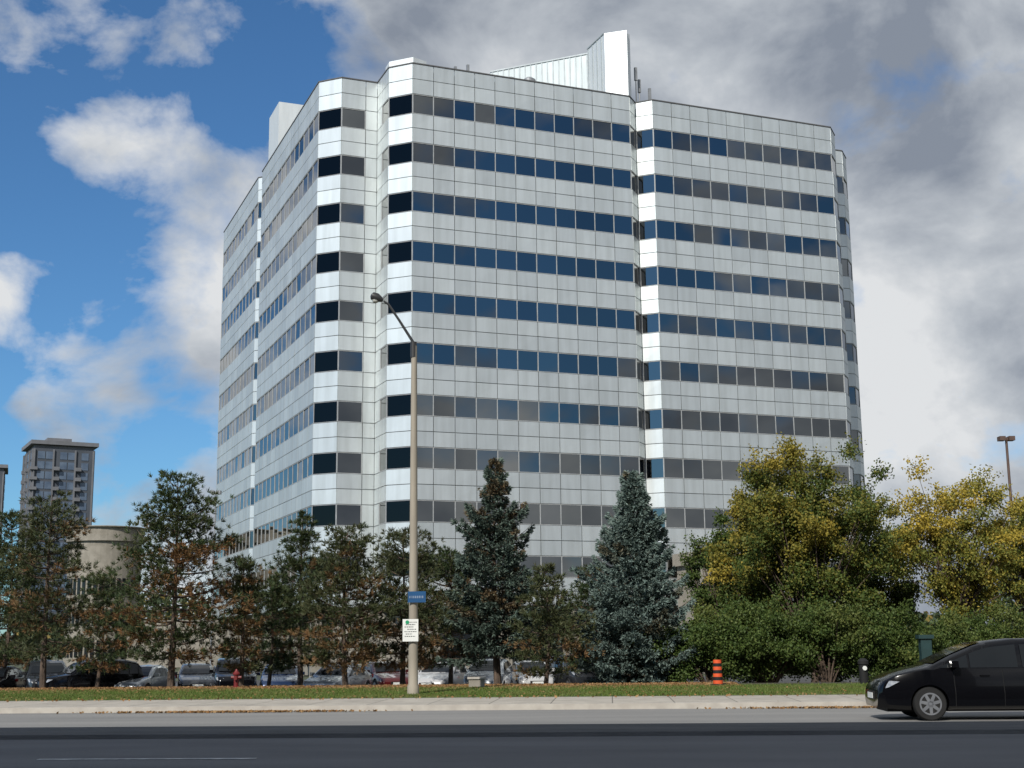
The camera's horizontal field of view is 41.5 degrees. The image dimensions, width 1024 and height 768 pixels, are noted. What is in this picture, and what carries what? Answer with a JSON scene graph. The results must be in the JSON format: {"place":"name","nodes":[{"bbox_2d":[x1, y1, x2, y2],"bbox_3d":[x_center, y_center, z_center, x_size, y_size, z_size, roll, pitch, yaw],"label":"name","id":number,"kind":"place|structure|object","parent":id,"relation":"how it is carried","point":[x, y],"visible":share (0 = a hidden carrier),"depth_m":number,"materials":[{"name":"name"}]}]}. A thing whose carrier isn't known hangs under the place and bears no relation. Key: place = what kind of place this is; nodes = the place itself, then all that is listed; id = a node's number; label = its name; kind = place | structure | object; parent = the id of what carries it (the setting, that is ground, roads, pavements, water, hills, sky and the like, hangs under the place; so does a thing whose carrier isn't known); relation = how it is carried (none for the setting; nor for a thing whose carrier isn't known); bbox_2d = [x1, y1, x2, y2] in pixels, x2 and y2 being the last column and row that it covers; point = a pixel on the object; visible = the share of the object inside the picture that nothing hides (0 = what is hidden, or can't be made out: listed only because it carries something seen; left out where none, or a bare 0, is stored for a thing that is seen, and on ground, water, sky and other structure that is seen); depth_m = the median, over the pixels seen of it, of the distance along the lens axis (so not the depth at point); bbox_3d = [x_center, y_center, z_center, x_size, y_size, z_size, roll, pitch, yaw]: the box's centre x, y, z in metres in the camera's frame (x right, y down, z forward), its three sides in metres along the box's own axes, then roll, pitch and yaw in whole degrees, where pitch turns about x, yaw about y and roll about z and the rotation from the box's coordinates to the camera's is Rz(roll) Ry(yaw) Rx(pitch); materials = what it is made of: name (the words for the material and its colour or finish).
{"place":"outdoors","nodes":[
{"label":"outdoors","id":0,"kind":"place"},
{"bbox_2d":[0,695,865,707],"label":"sidewalk","id":1,"kind":"structure","parent":0,"point":[476,700],"depth_m":34.78,"materials":[{"name":"concrete"}]},
{"bbox_2d":[0,682,867,700],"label":"grass verge","id":2,"kind":"object","parent":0,"point":[473,696],"depth_m":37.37,"materials":[{"name":"plant"}]},
{"bbox_2d":[370,292,418,693],"bbox_3d":[-3.464,3.080,39.733,1.497,11.920,0.331,-1,-11,0],"label":"street lamp","id":3,"kind":"object","parent":2,"relation":"on","point":[413,687],"visible":0.95,"depth_m":39.52,"materials":[{"name":"metal"}]},
{"bbox_2d":[0,681,876,713],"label":"fallen leaves","id":4,"kind":"object","parent":2,"relation":"on","point":[370,686],"visible":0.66,"depth_m":42.87,"materials":[{"name":"brown plant"}]},
{"bbox_2d":[1,655,874,680],"bbox_3d":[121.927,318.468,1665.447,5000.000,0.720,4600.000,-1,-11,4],"label":"ground","id":5,"kind":"structure","parent":0,"point":[305,677],"depth_m":143.85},
{"bbox_2d":[13,438,98,633],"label":"apartment tower","id":6,"kind":"structure","parent":5,"relation":"on","point":[50,466],"depth_m":421.72,"materials":[{"name":"concrete"}]},
{"bbox_2d":[62,525,228,667],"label":"building","id":7,"kind":"structure","parent":5,"relation":"on","point":[98,540],"depth_m":145.51,"materials":[{"name":"beige concrete"}]},
{"bbox_2d":[0,701,869,713],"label":"kerb","id":8,"kind":"structure","parent":5,"relation":"on","point":[572,706],"depth_m":32.61,"materials":[{"name":"concrete"}]},
{"bbox_2d":[0,582,1023,661],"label":"distant trees","id":9,"kind":"object","parent":5,"relation":"on","point":[925,615],"visible":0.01,"depth_m":226.09,"materials":[{"name":"green plant"}]},
{"bbox_2d":[213,30,868,677],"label":"office building","id":10,"kind":"structure","parent":5,"relation":"on","point":[585,278],"depth_m":101.37,"materials":[{"name":"white metal"}]},
{"bbox_2d":[216,488,251,521],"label":"ribbon window","id":11,"kind":"structure","parent":10,"relation":"in","point":[241,501],"depth_m":124.58,"materials":[{"name":"blue glass"}]},
{"bbox_2d":[216,446,251,484],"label":"ribbon window","id":12,"kind":"structure","parent":10,"relation":"in","point":[243,459],"depth_m":125.31,"materials":[{"name":"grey glass"}]},
{"bbox_2d":[218,404,252,447],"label":"ribbon window","id":13,"kind":"structure","parent":10,"relation":"in","point":[246,417],"depth_m":126.01,"materials":[{"name":"grey glass"}]},
{"bbox_2d":[219,363,254,410],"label":"ribbon window","id":14,"kind":"structure","parent":10,"relation":"in","point":[247,377],"depth_m":126.74,"materials":[{"name":"grey glass"}]},
{"bbox_2d":[220,323,254,374],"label":"ribbon window","id":15,"kind":"structure","parent":10,"relation":"in","point":[248,337],"depth_m":127.56,"materials":[{"name":"grey glass"}]},
{"bbox_2d":[221,282,256,338],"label":"ribbon window","id":16,"kind":"structure","parent":10,"relation":"in","point":[250,296],"depth_m":128.23,"materials":[{"name":"blue glass"}]},
{"bbox_2d":[222,243,256,301],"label":"ribbon window","id":17,"kind":"structure","parent":10,"relation":"in","point":[251,257],"depth_m":128.94,"materials":[{"name":"grey glass"}]},
{"bbox_2d":[223,203,257,267],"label":"ribbon window","id":18,"kind":"structure","parent":10,"relation":"in","point":[252,218],"depth_m":129.65,"materials":[{"name":"grey glass"}]},
{"bbox_2d":[253,506,311,546],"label":"ribbon window","id":19,"kind":"structure","parent":10,"relation":"in","point":[271,531],"depth_m":106.89,"materials":[{"name":"grey glass"}]},
{"bbox_2d":[254,454,312,502],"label":"ribbon window","id":20,"kind":"structure","parent":10,"relation":"in","point":[301,470],"depth_m":105.12,"materials":[{"name":"blue glass"}]},
{"bbox_2d":[255,403,314,459],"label":"ribbon window","id":21,"kind":"structure","parent":10,"relation":"in","point":[304,419],"depth_m":105.73,"materials":[{"name":"blue glass"}]},
{"bbox_2d":[256,353,314,417],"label":"ribbon window","id":22,"kind":"structure","parent":10,"relation":"in","point":[305,369],"depth_m":106.40,"materials":[{"name":"grey glass"}]},
{"bbox_2d":[257,304,314,375],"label":"ribbon window","id":23,"kind":"structure","parent":10,"relation":"in","point":[307,320],"depth_m":107.19,"materials":[{"name":"grey glass"}]},
{"bbox_2d":[258,255,315,334],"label":"ribbon window","id":24,"kind":"structure","parent":10,"relation":"in","point":[308,272],"depth_m":107.86,"materials":[{"name":"grey glass"}]},
{"bbox_2d":[259,207,316,293],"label":"ribbon window","id":25,"kind":"structure","parent":10,"relation":"in","point":[310,223],"depth_m":108.52,"materials":[{"name":"grey glass"}]},
{"bbox_2d":[261,159,317,251],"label":"ribbon window","id":26,"kind":"structure","parent":10,"relation":"in","point":[312,174],"depth_m":109.14,"materials":[{"name":"grey glass"}]},
{"bbox_2d":[262,112,319,211],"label":"ribbon window","id":27,"kind":"structure","parent":10,"relation":"in","point":[313,128],"depth_m":110.02,"materials":[{"name":"grey glass"}]},
{"bbox_2d":[312,452,336,474],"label":"window","id":28,"kind":"structure","parent":10,"relation":"in","point":[323,463],"depth_m":96.26,"materials":[{"name":"black glass"}]},
{"bbox_2d":[313,401,337,423],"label":"window","id":29,"kind":"structure","parent":10,"relation":"in","point":[324,412],"depth_m":96.97,"materials":[{"name":"black glass"}]},
{"bbox_2d":[336,504,361,525],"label":"window","id":30,"kind":"structure","parent":10,"relation":"in","point":[346,514],"depth_m":95.52,"materials":[{"name":"grey glass"}]},
{"bbox_2d":[337,452,361,473],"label":"window","id":31,"kind":"structure","parent":10,"relation":"in","point":[347,463],"depth_m":96.22,"materials":[{"name":"grey glass"}]},
{"bbox_2d":[337,401,362,422],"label":"window","id":32,"kind":"structure","parent":10,"relation":"in","point":[347,411],"depth_m":96.92,"materials":[{"name":"grey glass"}]},
{"bbox_2d":[338,350,362,371],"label":"window","id":33,"kind":"structure","parent":10,"relation":"in","point":[350,361],"depth_m":97.61,"materials":[{"name":"blue glass"}]},
{"bbox_2d":[339,300,363,322],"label":"window","id":34,"kind":"structure","parent":10,"relation":"in","point":[351,311],"depth_m":98.31,"materials":[{"name":"grey glass"}]},
{"bbox_2d":[386,500,409,522],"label":"window","id":35,"kind":"structure","parent":10,"relation":"in","point":[397,511],"depth_m":93.19,"materials":[{"name":"black glass"}]},
{"bbox_2d":[386,446,409,469],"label":"window","id":36,"kind":"structure","parent":10,"relation":"in","point":[397,457],"depth_m":93.90,"materials":[{"name":"black glass"}]},
{"bbox_2d":[386,394,410,416],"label":"window","id":37,"kind":"structure","parent":10,"relation":"in","point":[398,405],"depth_m":94.54,"materials":[{"name":"black glass"}]},
{"bbox_2d":[387,240,411,263],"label":"window","id":38,"kind":"structure","parent":10,"relation":"in","point":[399,252],"depth_m":96.64,"materials":[{"name":"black glass"}]},
{"bbox_2d":[388,191,412,214],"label":"window","id":39,"kind":"structure","parent":10,"relation":"in","point":[401,202],"depth_m":97.33,"materials":[{"name":"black glass"}]},
{"bbox_2d":[412,142,631,188],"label":"ribbon window","id":40,"kind":"structure","parent":10,"relation":"in","point":[440,155],"depth_m":100.71,"materials":[{"name":"blue glass"}]},
{"bbox_2d":[413,94,630,143],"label":"ribbon window","id":41,"kind":"structure","parent":10,"relation":"in","point":[422,104],"depth_m":101.40,"materials":[{"name":"blue glass"}]},
{"bbox_2d":[412,191,632,235],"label":"ribbon window","id":42,"kind":"structure","parent":10,"relation":"in","point":[425,202],"depth_m":100.03,"materials":[{"name":"blue glass"}]},
{"bbox_2d":[412,240,634,282],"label":"ribbon window","id":43,"kind":"structure","parent":10,"relation":"in","point":[428,252],"depth_m":99.32,"materials":[{"name":"blue glass"}]},
{"bbox_2d":[412,291,635,329],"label":"ribbon window","id":44,"kind":"structure","parent":10,"relation":"in","point":[422,302],"depth_m":98.62,"materials":[{"name":"blue glass"}]},
{"bbox_2d":[418,554,630,577],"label":"ribbon window","id":45,"kind":"structure","parent":10,"relation":"in","point":[563,563],"depth_m":96.19,"materials":[{"name":"grey glass"}]},
{"bbox_2d":[417,500,636,526],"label":"ribbon window","id":46,"kind":"structure","parent":10,"relation":"in","point":[427,510],"depth_m":96.31,"materials":[{"name":"grey glass"}]},
{"bbox_2d":[417,342,636,378],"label":"ribbon window","id":47,"kind":"structure","parent":10,"relation":"in","point":[427,353],"depth_m":98.02,"materials":[{"name":"blue glass"}]},
{"bbox_2d":[417,394,638,426],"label":"ribbon window","id":48,"kind":"structure","parent":10,"relation":"in","point":[427,405],"depth_m":97.33,"materials":[{"name":"grey glass"}]},
{"bbox_2d":[417,447,639,475],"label":"ribbon window","id":49,"kind":"structure","parent":10,"relation":"in","point":[427,457],"depth_m":96.71,"materials":[{"name":"grey glass"}]},
{"bbox_2d":[653,129,832,171],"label":"ribbon window","id":50,"kind":"structure","parent":10,"relation":"in","point":[665,139],"depth_m":108.44,"materials":[{"name":"blue glass"}]},
{"bbox_2d":[655,174,834,214],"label":"ribbon window","id":51,"kind":"structure","parent":10,"relation":"in","point":[665,184],"depth_m":107.73,"materials":[{"name":"blue glass"}]},
{"bbox_2d":[656,219,837,258],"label":"ribbon window","id":52,"kind":"structure","parent":10,"relation":"in","point":[667,230],"depth_m":107.05,"materials":[{"name":"blue glass"}]},
{"bbox_2d":[657,266,839,302],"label":"ribbon window","id":53,"kind":"structure","parent":10,"relation":"in","point":[667,276],"depth_m":106.37,"materials":[{"name":"blue glass"}]},
{"bbox_2d":[659,313,842,347],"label":"ribbon window","id":54,"kind":"structure","parent":10,"relation":"in","point":[669,323],"depth_m":105.65,"materials":[{"name":"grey glass"}]},
{"bbox_2d":[660,361,844,392],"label":"ribbon window","id":55,"kind":"structure","parent":10,"relation":"in","point":[670,370],"depth_m":104.98,"materials":[{"name":"grey glass"}]},
{"bbox_2d":[665,507,841,528],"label":"ribbon window","id":56,"kind":"structure","parent":10,"relation":"in","point":[692,518],"depth_m":100.83,"materials":[{"name":"grey glass"}]},
{"bbox_2d":[662,409,847,438],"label":"ribbon window","id":57,"kind":"structure","parent":10,"relation":"in","point":[672,419],"depth_m":104.26,"materials":[{"name":"grey glass"}]},
{"bbox_2d":[663,458,850,484],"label":"ribbon window","id":58,"kind":"structure","parent":10,"relation":"in","point":[678,468],"depth_m":102.15,"materials":[{"name":"grey glass"}]},
{"bbox_2d":[902,608,988,665],"bbox_3d":[15.492,9.934,49.397,4.018,3.436,3.563,3,-12,-20],"label":"shrub","id":59,"kind":"object","parent":5,"relation":"on","point":[949,624],"visible":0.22,"depth_m":48.78,"materials":[{"name":"green plant"}]},
{"bbox_2d":[939,591,1023,640],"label":"shrub","id":60,"kind":"object","parent":5,"relation":"on","point":[997,630],"visible":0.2,"depth_m":50.37,"materials":[{"name":"green plant"}]},
{"bbox_2d":[0,734,1023,767],"bbox_3d":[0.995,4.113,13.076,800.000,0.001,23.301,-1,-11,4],"label":"road","id":61,"kind":"structure","parent":0,"point":[902,751],"depth_m":20.00,"materials":[{"name":"grey asphalt"}]},
{"bbox_2d":[0,721,1023,739],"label":"road median","id":62,"kind":"object","parent":61,"relation":"on","point":[580,730],"visible":1,"depth_m":23.70,"materials":[{"name":"asphalt"}]},
{"bbox_2d":[0,707,1023,727],"bbox_3d":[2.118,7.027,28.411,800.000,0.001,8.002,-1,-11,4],"label":"road","id":63,"kind":"structure","parent":0,"point":[588,716],"depth_m":29.25,"materials":[{"name":"grey asphalt"}]},
{"bbox_2d":[865,638,1023,720],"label":"moving car","id":64,"kind":"object","parent":63,"relation":"on","point":[984,675],"visible":1,"depth_m":26.61,"materials":[{"name":"black paint"}]},
{"bbox_2d":[0,0,1023,635],"label":"sky","id":65,"kind":"structure","parent":0,"point":[133,133],"materials":[{"name":"blue"}]},
{"bbox_2d":[175,675,858,685],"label":"parking lot","id":66,"kind":"structure","parent":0,"point":[789,679],"depth_m":77.72,"materials":[{"name":"grey asphalt"}]},
{"bbox_2d":[0,507,73,669],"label":"pine tree","id":67,"kind":"object","parent":66,"relation":"on","point":[26,584],"visible":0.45,"depth_m":62.92,"materials":[{"name":"green plant"}]},
{"bbox_2d":[21,660,65,687],"bbox_3d":[-20.874,13.244,60.636,2.240,1.724,4.655,4,-12,-22],"label":"parked car","id":68,"kind":"object","parent":66,"relation":"on","point":[31,673],"visible":0.34,"depth_m":59.92,"materials":[{"name":"grey paint"}]},
{"bbox_2d":[35,660,143,687],"bbox_3d":[-18.681,13.034,59.653,4.655,1.724,2.240,8,-14,-37],"label":"parked car","id":69,"kind":"object","parent":66,"relation":"on","point":[67,677],"visible":0.5,"depth_m":58.99,"materials":[{"name":"black paint"}]},
{"bbox_2d":[60,570,159,686],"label":"pine tree","id":70,"kind":"object","parent":66,"relation":"on","point":[116,644],"visible":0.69,"depth_m":58.66,"materials":[{"name":"green plant"}]},
{"bbox_2d":[114,665,176,686],"bbox_3d":[-16.834,13.527,61.592,2.160,1.444,4.655,-2,-11,7],"label":"parked car","id":71,"kind":"object","parent":66,"relation":"on","point":[155,675],"visible":0.3,"depth_m":60.85,"materials":[{"name":"silver metal"}]},
{"bbox_2d":[175,663,212,686],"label":"parked car","id":72,"kind":"object","parent":66,"relation":"on","point":[197,674],"visible":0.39,"depth_m":63.44,"materials":[{"name":"grey paint"}]},
{"bbox_2d":[209,658,260,685],"bbox_3d":[-12.467,13.156,60.636,2.240,1.724,4.655,2,-11,-15],"label":"parked car","id":73,"kind":"object","parent":66,"relation":"on","point":[221,675],"visible":0.51,"depth_m":58.92,"materials":[{"name":"black paint"}]},
{"bbox_2d":[227,572,308,685],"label":"pine tree","id":74,"kind":"object","parent":66,"relation":"on","point":[275,600],"visible":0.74,"depth_m":54.93,"materials":[{"name":"green plant"}]},
{"bbox_2d":[256,664,304,685],"bbox_3d":[-10.515,13.460,61.592,2.160,1.444,4.655,1,-11,-7],"label":"parked car","id":75,"kind":"object","parent":66,"relation":"on","point":[287,677],"visible":0.27,"depth_m":60.03,"materials":[{"name":"blue paint"}]},
{"bbox_2d":[260,508,364,684],"bbox_3d":[-8.979,9.665,59.516,5.349,8.316,4.242,-1,-11,0],"label":"pine tree","id":76,"kind":"object","parent":66,"relation":"on","point":[299,564],"visible":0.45,"depth_m":59.22,"materials":[{"name":"green plant"}]},
{"bbox_2d":[303,664,373,685],"bbox_3d":[-7.633,13.056,59.627,2.160,1.444,4.655,-3,-11,15],"label":"parked car","id":77,"kind":"object","parent":66,"relation":"on","point":[320,676],"visible":0.45,"depth_m":58.81,"materials":[{"name":"silver metal"}]},
{"bbox_2d":[365,661,407,684],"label":"parked car","id":78,"kind":"object","parent":66,"relation":"on","point":[380,677],"visible":0.3,"depth_m":63.00,"materials":[{"name":"red paint"}]},
{"bbox_2d":[334,524,478,684],"bbox_3d":[-4.361,8.886,52.925,5.126,7.276,6.387,4,-12,-23],"label":"pine tree","id":79,"kind":"object","parent":66,"relation":"on","point":[393,555],"visible":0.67,"depth_m":52.89,"materials":[{"name":"green plant"}]},
{"bbox_2d":[389,544,488,683],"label":"pine tree","id":80,"kind":"object","parent":66,"relation":"on","point":[446,554],"visible":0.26,"depth_m":57.93,"materials":[{"name":"green plant"}]},
{"bbox_2d":[418,661,467,684],"bbox_3d":[-3.223,13.572,62.574,2.160,1.444,4.655,-3,-11,15],"label":"parked car","id":81,"kind":"object","parent":66,"relation":"on","point":[435,676],"visible":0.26,"depth_m":61.49,"materials":[{"name":"white paint"}]},
{"bbox_2d":[462,659,512,683],"bbox_3d":[-1.023,12.922,59.640,2.140,1.574,4.455,-2,-11,7],"label":"parked car","id":82,"kind":"object","parent":66,"relation":"on","point":[476,670],"visible":0.34,"depth_m":58.71,"materials":[{"name":"silver metal"}]},
{"bbox_2d":[426,457,565,683],"bbox_3d":[-0.644,7.630,52.757,5.509,9.610,4.982,-1,-11,0],"label":"spruce tree","id":83,"kind":"object","parent":66,"relation":"on","point":[485,602],"visible":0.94,"depth_m":51.89,"materials":[{"name":"green plant"}]},
{"bbox_2d":[558,563,615,671],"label":"pine tree","id":84,"kind":"object","parent":66,"relation":"on","point":[582,589],"visible":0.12,"depth_m":62.11,"materials":[{"name":"green plant"}]},
{"bbox_2d":[677,506,744,681],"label":"deciduous tree","id":85,"kind":"object","parent":66,"relation":"on","point":[701,591],"visible":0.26,"depth_m":62.26,"materials":[{"name":"green plant"}]},
{"bbox_2d":[698,486,809,681],"bbox_3d":[10.242,8.501,56.025,4.631,8.903,3.881,-1,-11,0],"label":"deciduous tree","id":86,"kind":"object","parent":66,"relation":"on","point":[720,553],"visible":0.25,"depth_m":55.99,"materials":[{"name":"green plant"}]},
{"bbox_2d":[699,431,904,681],"bbox_3d":[11.802,7.220,54.800,8.454,10.934,6.429,-1,-11,0],"label":"deciduous tree","id":87,"kind":"object","parent":66,"relation":"on","point":[823,535],"visible":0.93,"depth_m":54.17,"materials":[{"name":"green plant"}]},
{"bbox_2d":[829,498,930,629],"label":"deciduous tree","id":88,"kind":"object","parent":66,"relation":"on","point":[908,589],"visible":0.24,"depth_m":58.44,"materials":[{"name":"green plant"}]},
{"bbox_2d":[871,454,1023,622],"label":"deciduous tree","id":89,"kind":"object","parent":66,"relation":"on","point":[961,588],"visible":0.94,"depth_m":55.87,"materials":[{"name":"yellow plant"}]},
{"bbox_2d":[970,490,1023,613],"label":"deciduous tree","id":90,"kind":"object","parent":66,"relation":"on","point":[1017,571],"visible":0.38,"depth_m":58.92,"materials":[{"name":"yellow plant"}]},
{"bbox_2d":[375,682,859,688],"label":"planting bed","id":91,"kind":"object","parent":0,"point":[799,683],"depth_m":43.97,"materials":[{"name":"soil"}]},
{"bbox_2d":[0,489,109,687],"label":"pine tree","id":92,"kind":"object","parent":91,"relation":"on","point":[44,649],"visible":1,"depth_m":49.21,"materials":[{"name":"green plant"}]},
{"bbox_2d":[87,469,272,686],"bbox_3d":[-12.266,6.970,48.462,7.110,8.266,6.827,-1,-11,0],"label":"pine tree","id":93,"kind":"object","parent":91,"relation":"on","point":[180,554],"visible":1,"depth_m":48.29,"materials":[{"name":"green plant"}]},
{"bbox_2d":[212,554,273,685],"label":"pine tree","id":94,"kind":"object","parent":91,"relation":"on","point":[242,666],"visible":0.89,"depth_m":49.08,"materials":[{"name":"green plant"}]},
{"bbox_2d":[283,521,408,684],"bbox_3d":[-6.040,8.416,49.933,4.996,6.839,4.998,-1,-11,0],"label":"pine tree","id":95,"kind":"object","parent":91,"relation":"on","point":[347,576],"visible":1,"depth_m":49.96,"materials":[{"name":"green plant"}]},
{"bbox_2d":[497,562,605,682],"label":"pine tree","id":96,"kind":"object","parent":91,"relation":"on","point":[545,618],"visible":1,"depth_m":47.97,"materials":[{"name":"green plant"}]},
{"bbox_2d":[569,469,704,682],"bbox_3d":[4.561,7.275,49.213,5.088,8.472,5.461,-1,-11,0],"label":"spruce tree","id":97,"kind":"object","parent":91,"relation":"on","point":[632,547],"visible":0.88,"depth_m":48.66,"materials":[{"name":"green plant"}]},
{"bbox_2d":[645,598,771,682],"bbox_3d":[6.864,9.124,47.315,4.364,3.322,3.502,-1,-11,0],"label":"shrub","id":98,"kind":"object","parent":91,"relation":"on","point":[728,647],"visible":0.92,"depth_m":46.54,"materials":[{"name":"green plant"}]},
{"bbox_2d":[712,583,838,682],"bbox_3d":[9.098,9.026,48.052,4.365,4.009,4.403,5,-12,-28],"label":"shrub","id":99,"kind":"object","parent":91,"relation":"on","point":[767,625],"visible":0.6,"depth_m":47.22,"materials":[{"name":"green plant"}]},
{"bbox_2d":[777,590,897,682],"bbox_3d":[10.929,9.063,47.577,4.767,3.557,4.012,-1,-11,0],"label":"shrub","id":100,"kind":"object","parent":91,"relation":"on","point":[841,645],"visible":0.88,"depth_m":46.86,"materials":[{"name":"green plant"}]},
{"bbox_2d":[826,597,954,681],"bbox_3d":[13.294,9.334,47.871,4.136,3.503,3.880,-9,-14,37],"label":"shrub","id":101,"kind":"object","parent":91,"relation":"on","point":[898,648],"visible":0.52,"depth_m":47.27,"materials":[{"name":"green plant"}]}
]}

